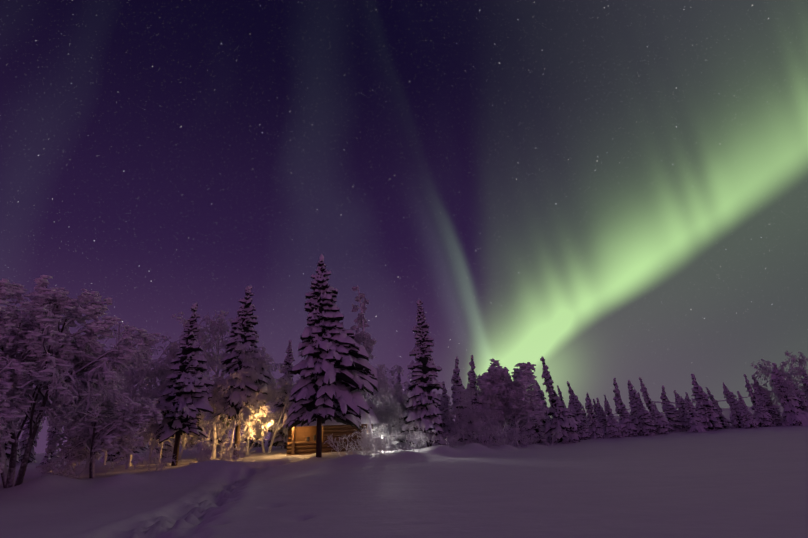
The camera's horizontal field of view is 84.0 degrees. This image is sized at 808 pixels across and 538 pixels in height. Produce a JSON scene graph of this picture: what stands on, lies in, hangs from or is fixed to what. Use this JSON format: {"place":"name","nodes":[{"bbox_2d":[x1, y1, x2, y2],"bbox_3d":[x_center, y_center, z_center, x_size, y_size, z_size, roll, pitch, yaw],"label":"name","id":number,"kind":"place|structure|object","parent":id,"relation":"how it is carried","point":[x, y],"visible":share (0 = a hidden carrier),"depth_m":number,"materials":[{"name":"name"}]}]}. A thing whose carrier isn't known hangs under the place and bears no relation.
{"place":"outdoors","nodes":[
{"label":"outdoors","id":0,"kind":"place"},
{"bbox_2d":[0,405,807,537],"bbox_3d":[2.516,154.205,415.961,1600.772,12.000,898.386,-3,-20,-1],"label":"snow ground","id":1,"kind":"structure","parent":0,"point":[736,483],"depth_m":10.95,"materials":[{"name":"white snow"}]},
{"bbox_2d":[5,437,19,466],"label":"spruce tree","id":2,"kind":"object","parent":1,"relation":"on","point":[8,446],"visible":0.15,"depth_m":27.56,"materials":[{"name":"white plant"}]},
{"bbox_2d":[0,326,41,472],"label":"birch tree","id":3,"kind":"object","parent":1,"relation":"on","point":[7,361],"visible":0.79,"depth_m":13.68,"materials":[{"name":"white plant"}]},
{"bbox_2d":[16,398,42,463],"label":"spruce tree","id":4,"kind":"object","parent":1,"relation":"on","point":[23,440],"visible":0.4,"depth_m":30.50,"materials":[{"name":"white plant"}]},
{"bbox_2d":[40,423,63,464],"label":"spruce tree","id":5,"kind":"object","parent":1,"relation":"on","point":[51,434],"visible":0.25,"depth_m":27.55,"materials":[{"name":"white plant"}]},
{"bbox_2d":[42,448,102,478],"bbox_3d":[-12.060,7.108,16.095,1.703,1.288,1.410,-4,-20,2],"label":"shrub","id":6,"kind":"object","parent":1,"relation":"on","point":[52,467],"visible":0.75,"depth_m":16.09,"materials":[{"name":"white wood"}]},
{"bbox_2d":[50,401,103,471],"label":"birch tree","id":7,"kind":"object","parent":1,"relation":"on","point":[62,431],"depth_m":20.49,"materials":[{"name":"white plant"}]},
{"bbox_2d":[0,275,160,487],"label":"birch tree","id":8,"kind":"object","parent":1,"relation":"on","point":[65,361],"visible":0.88,"depth_m":14.96,"materials":[{"name":"white plant"}]},
{"bbox_2d":[36,376,163,477],"bbox_3d":[-11.986,5.921,17.201,4.246,4.220,3.731,-14,-23,28],"label":"birch tree","id":9,"kind":"object","parent":1,"relation":"on","point":[116,431],"visible":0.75,"depth_m":16.93,"materials":[{"name":"white plant"}]},
{"bbox_2d":[100,449,132,461],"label":"bush","id":10,"kind":"object","parent":1,"relation":"on","point":[110,454],"visible":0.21,"depth_m":26.00,"materials":[{"name":"white plant"}]},
{"bbox_2d":[102,365,140,464],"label":"birch tree","id":11,"kind":"object","parent":1,"relation":"on","point":[105,458],"visible":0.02,"depth_m":23.25,"materials":[{"name":"white plant"}]},
{"bbox_2d":[80,369,171,468],"bbox_3d":[-12.494,6.555,19.924,3.056,4.688,4.046,-16,-24,31],"label":"birch tree","id":12,"kind":"object","parent":1,"relation":"on","point":[136,375],"visible":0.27,"depth_m":20.27,"materials":[{"name":"white plant"}]},
{"bbox_2d":[133,387,147,452],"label":"spruce tree","id":13,"kind":"object","parent":1,"relation":"on","point":[142,450],"depth_m":36.67,"materials":[{"name":"white plant"}]},
{"bbox_2d":[128,356,178,463],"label":"birch tree","id":14,"kind":"object","parent":1,"relation":"on","point":[155,383],"visible":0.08,"depth_m":22.95,"materials":[{"name":"white plant"}]},
{"bbox_2d":[136,447,176,471],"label":"shrub","id":15,"kind":"object","parent":1,"relation":"on","point":[164,458],"visible":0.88,"depth_m":17.92,"materials":[{"name":"white plant"}]},
{"bbox_2d":[153,439,173,458],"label":"bush","id":16,"kind":"object","parent":1,"relation":"on","point":[167,445],"visible":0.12,"depth_m":27.06,"materials":[{"name":"white plant"}]},
{"bbox_2d":[143,403,191,463],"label":"birch tree","id":17,"kind":"object","parent":1,"relation":"on","point":[184,438],"visible":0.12,"depth_m":22.17,"materials":[{"name":"white plant"}]},
{"bbox_2d":[120,331,216,465],"bbox_3d":[-12.673,6.700,22.859,5.861,6.495,4.427,4,-22,-19],"label":"birch tree","id":18,"kind":"object","parent":1,"relation":"on","point":[173,349],"visible":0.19,"depth_m":22.71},
{"bbox_2d":[136,400,207,459],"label":"birch tree","id":19,"kind":"object","parent":1,"relation":"on","point":[182,445],"visible":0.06,"depth_m":24.91,"materials":[{"name":"white plant"}]},
{"bbox_2d":[152,302,213,465],"bbox_3d":[-10.402,5.407,21.506,2.660,7.796,2.780,17,-28,-42],"label":"spruce tree","id":20,"kind":"object","parent":1,"relation":"on","point":[189,395],"visible":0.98,"depth_m":20.86,"materials":[{"name":"white plant"}]},
{"bbox_2d":[181,433,204,447],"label":"bush","id":21,"kind":"object","parent":1,"relation":"on","point":[195,445],"visible":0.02,"depth_m":41.28,"materials":[{"name":"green plant"}]},
{"bbox_2d":[189,411,209,447],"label":"birch tree","id":22,"kind":"object","parent":1,"relation":"on","point":[206,414],"visible":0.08,"depth_m":35.18,"materials":[{"name":"white plant"}]},
{"bbox_2d":[187,440,220,462],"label":"shrub","id":23,"kind":"object","parent":1,"relation":"on","point":[208,450],"visible":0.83,"depth_m":19.07,"materials":[{"name":"white wood"}]},
{"bbox_2d":[191,398,234,456],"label":"birch tree","id":24,"kind":"object","parent":1,"relation":"on","point":[210,414],"visible":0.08,"depth_m":27.25,"materials":[{"name":"white plant"}]},
{"bbox_2d":[204,368,228,452],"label":"spruce tree","id":25,"kind":"object","parent":1,"relation":"on","point":[221,439],"visible":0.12,"depth_m":29.46,"materials":[{"name":"white plant"}]},
{"bbox_2d":[187,433,246,460],"bbox_3d":[-8.797,8.888,21.382,3.010,2.140,1.926,-12,-22,23],"label":"shrub","id":26,"kind":"object","parent":1,"relation":"on","point":[207,443],"visible":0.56,"depth_m":21.69,"materials":[{"name":"white wood"}]},
{"bbox_2d":[168,310,286,458],"bbox_3d":[-10.061,6.728,25.694,6.390,8.112,6.275,3,-21,-15],"label":"birch tree","id":27,"kind":"object","parent":1,"relation":"on","point":[220,328],"visible":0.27,"depth_m":25.29,"materials":[{"name":"white plant"}]},
{"bbox_2d":[212,440,249,460],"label":"shrub","id":28,"kind":"object","parent":1,"relation":"on","point":[236,457],"visible":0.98,"depth_m":19.48,"materials":[{"name":"white plant"}]},
{"bbox_2d":[207,394,268,454],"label":"birch tree","id":29,"kind":"object","parent":1,"relation":"on","point":[230,428],"visible":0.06,"depth_m":25.32,"materials":[{"name":"white plant"}]},
{"bbox_2d":[200,341,280,460],"bbox_3d":[-8.127,6.858,22.960,4.535,5.780,3.426,16,-28,-41],"label":"birch tree","id":30,"kind":"object","parent":1,"relation":"on","point":[262,361],"visible":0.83,"depth_m":22.52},
{"bbox_2d":[215,429,266,457],"bbox_3d":[-9.007,9.480,23.745,3.057,1.937,2.099,-20,-26,38],"label":"shrub","id":31,"kind":"object","parent":1,"relation":"on","point":[244,436],"visible":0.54,"depth_m":23.91,"materials":[{"name":"white wood"}]},
{"bbox_2d":[213,286,270,458],"bbox_3d":[-8.541,5.466,24.436,3.107,9.484,2.878,-17,-25,34],"label":"spruce tree","id":32,"kind":"object","parent":1,"relation":"on","point":[243,331],"visible":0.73,"depth_m":24.12,"materials":[{"name":"white plant"}]},
{"bbox_2d":[243,422,264,447],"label":"bush","id":33,"kind":"object","parent":1,"relation":"on","point":[255,443],"visible":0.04,"depth_m":34.49,"materials":[{"name":"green plant"}]},
{"bbox_2d":[233,370,299,452],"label":"birch tree","id":34,"kind":"object","parent":1,"relation":"on","point":[289,386],"visible":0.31,"depth_m":26.54,"materials":[{"name":"plant"}]},
{"bbox_2d":[268,340,294,448],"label":"spruce tree","id":35,"kind":"object","parent":1,"relation":"on","point":[280,440],"visible":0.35,"depth_m":31.12,"materials":[{"name":"white plant"}]},
{"bbox_2d":[267,382,296,410],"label":"birch tree","id":36,"kind":"object","parent":1,"relation":"on","point":[274,408],"visible":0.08,"depth_m":34.38,"materials":[{"name":"white plant"}]},
{"bbox_2d":[286,407,372,455],"bbox_3d":[-4.280,9.344,25.535,4.792,2.580,4.392,2,-21,-13],"label":"log hut","id":37,"kind":"object","parent":1,"relation":"on","point":[301,440],"visible":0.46,"depth_m":24.02,"materials":[{"name":"brown wood"}]},
{"bbox_2d":[282,405,378,428],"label":"snow on roof","id":38,"kind":"structure","parent":37,"relation":"on","point":[373,418],"depth_m":23.92,"materials":[{"name":"white snow"}]},
{"bbox_2d":[286,254,377,457],"bbox_3d":[-3.525,4.129,22.459,4.340,10.118,4.691,1,-21,-10],"label":"spruce tree","id":39,"kind":"object","parent":1,"relation":"on","point":[332,371],"visible":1,"depth_m":21.15,"materials":[{"name":"white plant"}]},
{"bbox_2d":[325,433,371,455],"bbox_3d":[-2.522,8.239,20.368,2.174,1.546,1.391,-1,-20,-6],"label":"shrub","id":40,"kind":"object","parent":1,"relation":"on","point":[331,439],"visible":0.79,"depth_m":20.38,"materials":[{"name":"white wood"}]},
{"bbox_2d":[345,427,381,456],"bbox_3d":[-1.645,7.954,20.478,1.626,1.486,1.965,-12,-22,23],"label":"shrub","id":41,"kind":"object","parent":1,"relation":"on","point":[367,440],"visible":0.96,"depth_m":20.27,"materials":[{"name":"white wood"}]},
{"bbox_2d":[349,428,386,452],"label":"shrub","id":42,"kind":"object","parent":1,"relation":"on","point":[365,439],"visible":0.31,"depth_m":23.20,"materials":[{"name":"white wood"}]},
{"bbox_2d":[350,286,395,452],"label":"birch tree","id":43,"kind":"object","parent":1,"relation":"on","point":[363,336],"visible":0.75,"depth_m":23.51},
{"bbox_2d":[359,424,387,452],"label":"shrub","id":44,"kind":"object","parent":1,"relation":"on","point":[379,432],"visible":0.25,"depth_m":24.16,"materials":[{"name":"white plant"}]},
{"bbox_2d":[351,423,400,452],"bbox_3d":[-1.296,8.354,21.967,2.395,1.594,2.154,7,-23,-26],"label":"shrub","id":45,"kind":"object","parent":1,"relation":"on","point":[383,438],"visible":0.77,"depth_m":21.89,"materials":[{"name":"white plant"}]},
{"bbox_2d":[373,423,378,449],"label":"bush","id":46,"kind":"object","parent":1,"relation":"on","point":[375,426],"visible":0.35,"depth_m":24.59,"materials":[{"name":"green plant"}]},
{"bbox_2d":[372,403,393,435],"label":"birch tree","id":47,"kind":"object","parent":1,"relation":"on","point":[375,409],"visible":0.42,"depth_m":26.34,"materials":[{"name":"white plant"}]},
{"bbox_2d":[365,427,401,455],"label":"shrub","id":48,"kind":"object","parent":1,"relation":"on","point":[384,448],"visible":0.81,"depth_m":20.98,"materials":[{"name":"white plant"}]},
{"bbox_2d":[368,364,411,441],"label":"birch tree","id":49,"kind":"object","parent":1,"relation":"on","point":[399,370],"visible":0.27,"depth_m":30.05,"materials":[{"name":"white plant"}]},
{"bbox_2d":[379,392,404,440],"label":"birch tree","id":50,"kind":"object","parent":1,"relation":"on","point":[392,415],"visible":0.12,"depth_m":28.97,"materials":[{"name":"white plant"}]},
{"bbox_2d":[379,387,414,444],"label":"birch tree","id":51,"kind":"object","parent":1,"relation":"on","point":[400,403],"visible":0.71,"depth_m":25.63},
{"bbox_2d":[390,373,406,442],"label":"spruce tree","id":52,"kind":"object","parent":1,"relation":"on","point":[401,440],"visible":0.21,"depth_m":30.75,"materials":[{"name":"white plant"}]},
{"bbox_2d":[394,428,428,451],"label":"shrub","id":53,"kind":"object","parent":1,"relation":"on","point":[411,436],"visible":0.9,"depth_m":21.32,"materials":[{"name":"white wood"}]},
{"bbox_2d":[393,417,436,447],"bbox_3d":[0.708,9.033,24.631,2.585,1.912,2.874,-1,-20,-7],"label":"shrub","id":54,"kind":"object","parent":1,"relation":"on","point":[415,423],"visible":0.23,"depth_m":24.28,"materials":[{"name":"white wood"}]},
{"bbox_2d":[399,300,444,446],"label":"spruce tree","id":55,"kind":"object","parent":1,"relation":"on","point":[423,399],"visible":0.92,"depth_m":25.78,"materials":[{"name":"white plant"}]},
{"bbox_2d":[414,431,447,446],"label":"shrub","id":56,"kind":"object","parent":1,"relation":"on","point":[429,432],"visible":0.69,"depth_m":22.24,"materials":[{"name":"white wood"}]},
{"bbox_2d":[438,381,453,440],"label":"spruce tree","id":57,"kind":"object","parent":1,"relation":"on","point":[444,396],"visible":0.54,"depth_m":32.28,"materials":[{"name":"white plant"}]},
{"bbox_2d":[439,432,459,447],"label":"shrub","id":58,"kind":"object","parent":1,"relation":"on","point":[449,440],"visible":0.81,"depth_m":22.92,"materials":[{"name":"plant"}]},
{"bbox_2d":[437,394,462,443],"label":"birch tree","id":59,"kind":"object","parent":1,"relation":"on","point":[446,420],"visible":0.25,"depth_m":27.12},
{"bbox_2d":[441,416,471,445],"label":"shrub","id":60,"kind":"object","parent":1,"relation":"on","point":[459,432],"visible":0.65,"depth_m":25.41,"materials":[{"name":"white plant"}]},
{"bbox_2d":[451,356,472,442],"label":"spruce tree","id":61,"kind":"object","parent":1,"relation":"on","point":[456,380],"visible":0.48,"depth_m":29.32,"materials":[{"name":"white plant"}]},
{"bbox_2d":[443,385,487,444],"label":"birch tree","id":62,"kind":"object","parent":1,"relation":"on","point":[464,420],"visible":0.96,"depth_m":26.58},
{"bbox_2d":[467,355,488,442],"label":"spruce tree","id":63,"kind":"object","parent":1,"relation":"on","point":[471,374],"visible":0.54,"depth_m":30.72,"materials":[{"name":"white plant"}]},
{"bbox_2d":[465,358,522,441],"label":"birch tree","id":64,"kind":"object","parent":1,"relation":"on","point":[485,393],"visible":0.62,"depth_m":30.42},
{"bbox_2d":[478,413,529,445],"bbox_3d":[5.523,9.301,25.681,3.015,2.231,3.353,-11,-22,21],"label":"shrub","id":65,"kind":"object","parent":1,"relation":"on","point":[506,435],"visible":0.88,"depth_m":25.51,"materials":[{"name":"white wood"}]},
{"bbox_2d":[498,426,527,447],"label":"shrub","id":66,"kind":"object","parent":1,"relation":"on","point":[512,439],"visible":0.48,"depth_m":26.49,"materials":[{"name":"white wood"}]},
{"bbox_2d":[486,362,548,444],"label":"birch tree","id":67,"kind":"object","parent":1,"relation":"on","point":[530,410],"visible":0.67,"depth_m":30.09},
{"bbox_2d":[511,409,527,443],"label":"spruce tree","id":68,"kind":"object","parent":1,"relation":"on","point":[520,431],"visible":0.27,"depth_m":31.69,"materials":[{"name":"white plant"}]},
{"bbox_2d":[524,390,548,443],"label":"spruce tree","id":69,"kind":"object","parent":1,"relation":"on","point":[538,430],"visible":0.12,"depth_m":32.19,"materials":[{"name":"white plant"}]},
{"bbox_2d":[533,381,552,441],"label":"spruce tree","id":70,"kind":"object","parent":1,"relation":"on","point":[540,393],"visible":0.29,"depth_m":34.36,"materials":[{"name":"white plant"}]},
{"bbox_2d":[536,429,563,445],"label":"shrub","id":71,"kind":"object","parent":1,"relation":"on","point":[546,439],"visible":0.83,"depth_m":28.64,"materials":[{"name":"plant"}]},
{"bbox_2d":[540,357,579,442],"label":"spruce tree","id":72,"kind":"object","parent":1,"relation":"on","point":[562,421],"visible":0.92,"depth_m":31.50,"materials":[{"name":"white plant"}]},
{"bbox_2d":[557,385,564,404],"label":"spruce tree","id":73,"kind":"object","parent":1,"relation":"on","point":[560,395],"visible":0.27,"depth_m":44.91,"materials":[{"name":"white plant"}]},
{"bbox_2d":[561,431,576,443],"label":"shrub","id":74,"kind":"object","parent":1,"relation":"on","point":[569,438],"visible":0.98,"depth_m":29.85,"materials":[{"name":"white wood"}]},
{"bbox_2d":[567,381,590,439],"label":"spruce tree","id":75,"kind":"object","parent":1,"relation":"on","point":[577,415],"visible":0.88,"depth_m":34.07,"materials":[{"name":"white plant"}]},
{"bbox_2d":[576,395,587,425],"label":"spruce tree","id":76,"kind":"object","parent":1,"relation":"on","point":[583,414],"visible":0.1,"depth_m":44.28,"materials":[{"name":"white plant"}]},
{"bbox_2d":[593,399,598,420],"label":"spruce tree","id":77,"kind":"object","parent":1,"relation":"on","point":[594,408],"visible":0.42,"depth_m":39.15,"materials":[{"name":"white plant"}]},
{"bbox_2d":[585,393,607,438],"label":"spruce tree","id":78,"kind":"object","parent":1,"relation":"on","point":[596,429],"visible":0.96,"depth_m":34.55,"materials":[{"name":"white plant"}]},
{"bbox_2d":[596,398,607,430],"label":"spruce tree","id":79,"kind":"object","parent":1,"relation":"on","point":[602,416],"visible":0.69,"depth_m":35.79,"materials":[{"name":"white plant"}]},
{"bbox_2d":[604,395,621,437],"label":"spruce tree","id":80,"kind":"object","parent":1,"relation":"on","point":[613,429],"visible":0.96,"depth_m":33.48,"materials":[{"name":"white plant"}]},
{"bbox_2d":[613,378,636,436],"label":"spruce tree","id":81,"kind":"object","parent":1,"relation":"on","point":[628,427],"visible":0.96,"depth_m":34.12,"materials":[{"name":"purple plant"}]},
{"bbox_2d":[627,383,635,422],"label":"spruce tree","id":82,"kind":"object","parent":1,"relation":"on","point":[632,420],"visible":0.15,"depth_m":45.95,"materials":[{"name":"purple plant"}]},
{"bbox_2d":[628,380,644,435],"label":"spruce tree","id":83,"kind":"object","parent":1,"relation":"on","point":[638,423],"visible":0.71,"depth_m":34.88,"materials":[{"name":"purple plant"}]},
{"bbox_2d":[637,392,656,435],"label":"spruce tree","id":84,"kind":"object","parent":1,"relation":"on","point":[647,420],"visible":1,"depth_m":33.56,"materials":[{"name":"purple plant"}]},
{"bbox_2d":[503,382,801,427],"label":"power line","id":85,"kind":"object","parent":1,"relation":"on","point":[692,402],"visible":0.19,"depth_m":69.54,"materials":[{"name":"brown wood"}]},
{"bbox_2d":[639,377,671,433],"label":"spruce tree","id":86,"kind":"object","parent":1,"relation":"on","point":[661,422],"visible":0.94,"depth_m":34.63,"materials":[{"name":"purple plant"}]},
{"bbox_2d":[660,385,682,431],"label":"spruce tree","id":87,"kind":"object","parent":1,"relation":"on","point":[671,411],"visible":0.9,"depth_m":36.18,"materials":[{"name":"purple plant"}]},
{"bbox_2d":[673,390,690,430],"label":"spruce tree","id":88,"kind":"object","parent":1,"relation":"on","point":[683,411],"visible":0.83,"depth_m":36.40,"materials":[{"name":"purple plant"}]},
{"bbox_2d":[684,392,706,432],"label":"spruce tree","id":89,"kind":"object","parent":1,"relation":"on","point":[696,425],"visible":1,"depth_m":34.18,"materials":[{"name":"purple plant"}]},
{"bbox_2d":[691,374,722,430],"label":"spruce tree","id":90,"kind":"object","parent":1,"relation":"on","point":[705,408],"visible":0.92,"depth_m":34.83,"materials":[{"name":"purple plant"}]},
{"bbox_2d":[705,387,733,428],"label":"spruce tree","id":91,"kind":"object","parent":1,"relation":"on","point":[724,421],"visible":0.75,"depth_m":36.44,"materials":[{"name":"purple plant"}]},
{"bbox_2d":[723,382,743,427],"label":"spruce tree","id":92,"kind":"object","parent":1,"relation":"on","point":[737,418],"visible":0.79,"depth_m":36.06,"materials":[{"name":"purple plant"}]},
{"bbox_2d":[737,391,758,428],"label":"spruce tree","id":93,"kind":"object","parent":1,"relation":"on","point":[749,421],"visible":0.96,"depth_m":34.28,"materials":[{"name":"purple plant"}]},
{"bbox_2d":[743,374,773,426],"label":"spruce tree","id":94,"kind":"object","parent":1,"relation":"on","point":[761,415],"visible":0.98,"depth_m":35.39,"materials":[{"name":"purple plant"}]},
{"bbox_2d":[752,375,784,425],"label":"spruce tree","id":95,"kind":"object","parent":1,"relation":"on","point":[765,402],"visible":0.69,"depth_m":36.36,"materials":[{"name":"purple plant"}]},
{"bbox_2d":[750,359,802,411],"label":"birch tree","id":96,"kind":"object","parent":1,"relation":"on","point":[764,370],"visible":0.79,"depth_m":36.41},
{"bbox_2d":[766,350,807,402],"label":"birch tree","id":97,"kind":"object","parent":1,"relation":"on","point":[798,370],"visible":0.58,"depth_m":37.44,"materials":[{"name":"white plant"}]},
{"bbox_2d":[771,363,807,425],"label":"spruce tree","id":98,"kind":"object","parent":1,"relation":"on","point":[792,415],"visible":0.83,"depth_m":34.99,"materials":[{"name":"purple plant"}]},
{"bbox_2d":[786,373,807,412],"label":"spruce tree","id":99,"kind":"object","parent":1,"relation":"on","point":[802,400],"visible":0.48,"depth_m":36.10,"materials":[{"name":"purple plant"}]},
{"bbox_2d":[800,368,807,398],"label":"spruce tree","id":100,"kind":"object","parent":1,"relation":"on","point":[804,380],"visible":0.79,"depth_m":36.51,"materials":[{"name":"purple plant"}]},
{"bbox_2d":[0,0,807,453],"label":"sky","id":101,"kind":"structure","parent":0,"point":[603,191],"materials":[{"name":"purple"}]}
]}

